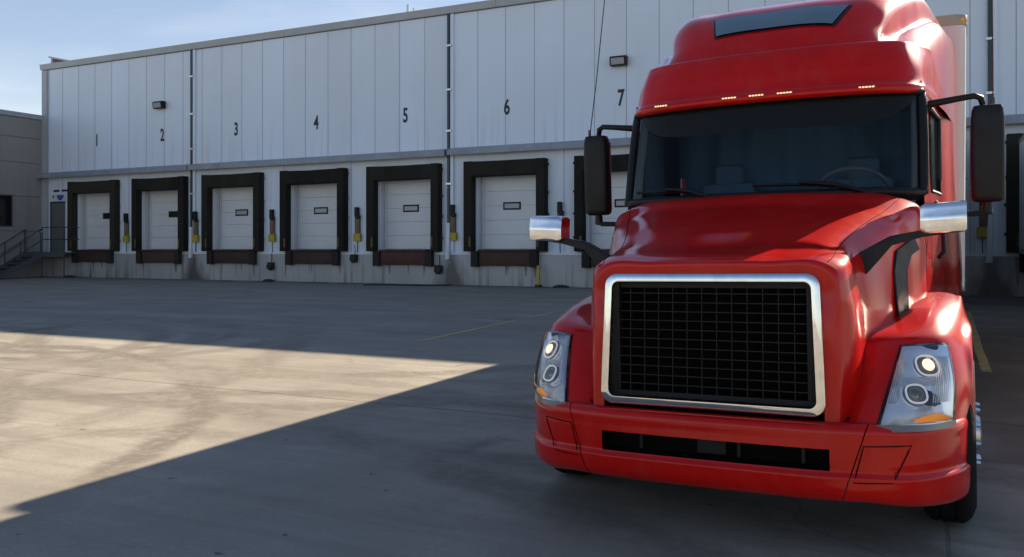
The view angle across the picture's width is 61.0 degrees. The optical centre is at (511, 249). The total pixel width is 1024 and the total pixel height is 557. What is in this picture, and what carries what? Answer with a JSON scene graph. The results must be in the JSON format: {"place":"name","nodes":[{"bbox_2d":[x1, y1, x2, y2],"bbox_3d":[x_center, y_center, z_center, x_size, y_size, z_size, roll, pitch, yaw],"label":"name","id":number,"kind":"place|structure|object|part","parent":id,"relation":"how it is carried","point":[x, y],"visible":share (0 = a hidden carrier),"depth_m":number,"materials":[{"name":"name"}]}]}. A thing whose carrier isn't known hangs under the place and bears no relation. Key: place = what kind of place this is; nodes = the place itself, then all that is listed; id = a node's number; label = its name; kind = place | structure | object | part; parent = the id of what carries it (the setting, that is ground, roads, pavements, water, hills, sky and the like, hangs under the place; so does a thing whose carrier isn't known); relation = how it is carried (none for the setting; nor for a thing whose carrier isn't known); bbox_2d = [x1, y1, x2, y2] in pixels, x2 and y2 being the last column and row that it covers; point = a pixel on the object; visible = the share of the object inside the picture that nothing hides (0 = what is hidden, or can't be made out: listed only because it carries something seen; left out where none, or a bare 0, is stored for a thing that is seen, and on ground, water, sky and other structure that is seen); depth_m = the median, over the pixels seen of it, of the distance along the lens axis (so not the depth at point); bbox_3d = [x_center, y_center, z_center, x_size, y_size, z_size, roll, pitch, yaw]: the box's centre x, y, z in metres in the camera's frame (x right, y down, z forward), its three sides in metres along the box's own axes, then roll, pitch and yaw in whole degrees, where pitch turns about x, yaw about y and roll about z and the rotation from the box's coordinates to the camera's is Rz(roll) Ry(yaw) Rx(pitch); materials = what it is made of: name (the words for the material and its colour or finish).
{"place":"outdoors","nodes":[
{"label":"outdoors","id":0,"kind":"place"},
{"bbox_2d":[0,0,485,197],"label":"sky","id":1,"kind":"structure","parent":0,"point":[31,31],"materials":[{"name":"blue"}]},
{"bbox_2d":[0,276,1023,556],"bbox_3d":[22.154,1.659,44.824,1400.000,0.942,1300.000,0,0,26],"label":"yard pavement","id":2,"kind":"structure","parent":0,"point":[188,418],"depth_m":7.19,"materials":[{"name":"concrete"}]},
{"bbox_2d":[0,109,42,277],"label":"annex building","id":3,"kind":"structure","parent":2,"relation":"on","point":[20,169],"depth_m":38.01,"materials":[{"name":"grey"}]},
{"bbox_2d":[0,194,12,226],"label":"window","id":4,"kind":"structure","parent":3,"relation":"in","point":[6,201],"depth_m":37.42,"materials":[{"name":"black glass"}]},
{"bbox_2d":[0,227,78,278],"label":"steel stairs","id":5,"kind":"structure","parent":2,"relation":"on","point":[37,256],"depth_m":37.30,"materials":[{"name":"metal"}]},
{"bbox_2d":[363,284,451,285],"bbox_3d":[-3.546,1.191,29.250,3.068,0.055,0.247,0,0,10],"label":"cable","id":6,"kind":"object","parent":2,"relation":"on","point":[407,285],"visible":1,"depth_m":29.18,"materials":[{"name":"black plastic"}]},
{"bbox_2d":[418,320,517,341],"bbox_3d":[-0.717,1.433,15.525,0.109,0.074,3.600,0,0,26],"label":"yellow bay line","id":7,"kind":"object","parent":2,"relation":"on","point":[465,331],"visible":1,"depth_m":15.27,"materials":[{"name":"paint"}]},
{"bbox_2d":[36,0,1023,296],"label":"warehouse","id":8,"kind":"structure","parent":2,"relation":"on","point":[404,130],"depth_m":30.81,"materials":[{"name":"white metal"}]},
{"bbox_2d":[50,201,65,251],"bbox_3d":[-20.117,-1.020,38.471,0.960,2.220,0.050,0,0,26],"label":"personnel door","id":9,"kind":"structure","parent":8,"relation":"in","point":[57,209],"depth_m":38.47,"materials":[{"name":"grey metal"}]},
{"bbox_2d":[52,189,66,200],"bbox_3d":[-20.012,-2.405,38.426,1.068,0.490,0.016,0,0,26],"label":"door sign","id":10,"kind":"object","parent":8,"relation":"attached to","point":[58,197],"visible":0.98,"depth_m":38.45,"materials":[{"name":"grey"}]},
{"bbox_2d":[86,194,108,248],"bbox_3d":[-17.759,-1.222,37.758,2.300,2.424,0.078,0,0,26],"label":"loading door","id":11,"kind":"structure","parent":8,"relation":"in","point":[97,204],"depth_m":37.89,"materials":[{"name":"white metal"}]},
{"bbox_2d":[122,213,129,251],"bbox_3d":[-16.217,-0.710,36.476,0.310,1.640,0.170,0,0,26],"label":"dock light post","id":12,"kind":"object","parent":8,"relation":"on","point":[126,237],"visible":1,"depth_m":36.44,"materials":[{"name":"yellow metal"}]},
{"bbox_2d":[152,101,165,108],"bbox_3d":[-14.448,-5.920,35.542,0.520,0.300,0.277,0,0,26],"label":"wall lamp","id":13,"kind":"object","parent":8,"relation":"attached to","point":[158,104],"visible":1,"depth_m":35.45,"materials":[{"name":"black plastic"}]},
{"bbox_2d":[150,191,177,248],"bbox_3d":[-14.209,-1.222,36.003,2.300,2.424,0.078,0,0,26],"label":"loading door","id":14,"kind":"structure","parent":8,"relation":"in","point":[164,204],"depth_m":36.09,"materials":[{"name":"white metal"}]},
{"bbox_2d":[192,211,198,251],"bbox_3d":[-12.667,-0.710,34.722,0.310,1.640,0.170,0,0,26],"label":"dock light post","id":15,"kind":"object","parent":8,"relation":"on","point":[195,237],"visible":1,"depth_m":34.69,"materials":[{"name":"yellow metal"}]},
{"bbox_2d":[220,188,252,248],"bbox_3d":[-10.659,-1.222,34.249,2.300,2.424,0.078,0,0,26],"label":"loading door","id":16,"kind":"structure","parent":8,"relation":"in","point":[237,203],"depth_m":34.32,"materials":[{"name":"white metal"}]},
{"bbox_2d":[266,253,273,269],"bbox_3d":[-9.168,0.464,32.909,0.300,0.652,0.180,0,0,26],"label":"hose box","id":17,"kind":"object","parent":8,"relation":"attached to","point":[269,265],"visible":1,"depth_m":32.85,"materials":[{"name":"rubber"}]},
{"bbox_2d":[268,209,275,251],"bbox_3d":[-9.117,-0.710,32.967,0.310,1.640,0.170,0,0,26],"label":"dock light post","id":18,"kind":"object","parent":8,"relation":"on","point":[272,236],"visible":1,"depth_m":32.93,"materials":[{"name":"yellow metal"}]},
{"bbox_2d":[298,184,336,248],"bbox_3d":[-7.109,-1.222,32.494,2.300,2.424,0.078,0,0,26],"label":"loading door","id":19,"kind":"structure","parent":8,"relation":"in","point":[318,203],"depth_m":32.54,"materials":[{"name":"white metal"}]},
{"bbox_2d":[349,245,357,262],"bbox_3d":[-5.699,0.154,31.194,0.300,0.652,0.180,0,0,26],"label":"hose box","id":20,"kind":"object","parent":8,"relation":"attached to","point":[353,258],"visible":1,"depth_m":31.13,"materials":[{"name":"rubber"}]},
{"bbox_2d":[353,207,361,251],"bbox_3d":[-5.567,-0.710,31.212,0.310,1.640,0.170,0,0,26],"label":"dock light post","id":21,"kind":"object","parent":8,"relation":"on","point":[357,236],"visible":1,"depth_m":31.19,"materials":[{"name":"yellow metal"}]},
{"bbox_2d":[385,180,429,248],"bbox_3d":[-3.559,-1.222,30.740,2.300,2.424,0.078,0,0,26],"label":"loading door","id":22,"kind":"structure","parent":8,"relation":"in","point":[408,202],"depth_m":30.77,"materials":[{"name":"white metal"}]},
{"bbox_2d":[434,255,442,273],"bbox_3d":[-2.534,0.514,29.630,0.300,0.652,0.180,0,0,26],"label":"hose box","id":23,"kind":"object","parent":8,"relation":"attached to","point":[438,269],"visible":1,"depth_m":29.57,"materials":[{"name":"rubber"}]},
{"bbox_2d":[450,204,456,240],"bbox_3d":[-2.017,-0.710,29.458,0.310,1.640,0.170,0,0,26],"label":"dock light post","id":24,"kind":"object","parent":8,"relation":"on","point":[453,235],"visible":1,"depth_m":29.42,"materials":[{"name":"yellow metal"}]},
{"bbox_2d":[482,176,535,248],"bbox_3d":[-0.008,-1.222,28.985,2.300,2.424,0.078,0,0,26],"label":"loading door","id":25,"kind":"structure","parent":8,"relation":"in","point":[509,202],"depth_m":29.02,"materials":[{"name":"white metal"}]},
{"bbox_2d":[591,172,627,248],"bbox_3d":[3.542,-1.222,27.231,2.300,2.424,0.078,0,0,26],"label":"loading door","id":26,"kind":"structure","parent":8,"relation":"in","point":[603,235],"depth_m":27.39,"materials":[{"name":"white metal"}]},
{"bbox_2d":[609,55,627,66],"bbox_3d":[3.285,-5.820,26.778,0.520,0.300,0.277,0,0,26],"label":"wall lamp","id":27,"kind":"object","parent":8,"relation":"attached to","point":[618,61],"visible":1,"depth_m":26.69,"materials":[{"name":"black plastic"}]},
{"bbox_2d":[977,202,987,253],"bbox_3d":[12.184,-0.710,22.440,0.310,1.640,0.170,0,0,26],"label":"dock light post","id":28,"kind":"object","parent":8,"relation":"on","point":[982,228],"visible":0.6,"depth_m":22.43,"materials":[{"name":"yellow plastic"}]},
{"bbox_2d":[553,285,568,287],"bbox_3d":[1.549,1.155,27.399,0.512,0.085,0.200,0,1,14],"label":"wheel chock","id":29,"kind":"object","parent":2,"relation":"on","point":[560,286],"visible":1,"depth_m":27.31,"materials":[{"name":"rubber"}]},
{"bbox_2d":[530,0,1004,522],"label":"semi truck","id":30,"kind":"object","parent":2,"relation":"on","point":[773,304],"visible":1,"depth_m":5.19,"materials":[{"name":"red paint"}]},
{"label":"cab door","id":31,"kind":"part","parent":30,"relation":"part of","materials":[{"name":"paint"}]},
{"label":"cab door","id":32,"kind":"part","parent":30,"relation":"part of","materials":[{"name":"red paint"}]},
{"bbox_2d":[935,14,966,290],"bbox_3d":[6.867,-0.580,15.942,2.551,3.880,15.016,0,1,27],"label":"semi trailer","id":33,"kind":"object","parent":2,"relation":"on","point":[954,27],"visible":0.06,"depth_m":8.73,"materials":[{"name":"beige metal"}]},
{"bbox_2d":[965,311,991,371],"bbox_3d":[7.615,1.380,14.307,0.128,0.177,8.600,0,0,26],"label":"yellow bay line","id":34,"kind":"object","parent":2,"relation":"on","point":[982,358],"visible":0.82,"depth_m":12.54,"materials":[{"name":"paint"}]},
{"bbox_2d":[1019,135,1023,253],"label":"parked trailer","id":35,"kind":"object","parent":2,"relation":"on","point":[1021,195],"visible":1,"depth_m":21.14,"materials":[{"name":"white metal"}]},
{"bbox_2d":[557,202,563,215],"bbox_3d":[1.533,-0.710,27.703,0.310,1.640,0.170,0,0,26],"label":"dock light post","id":36,"kind":"object","parent":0,"point":[560,212],"visible":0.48,"depth_m":27.65,"materials":[{"name":"black metal"}]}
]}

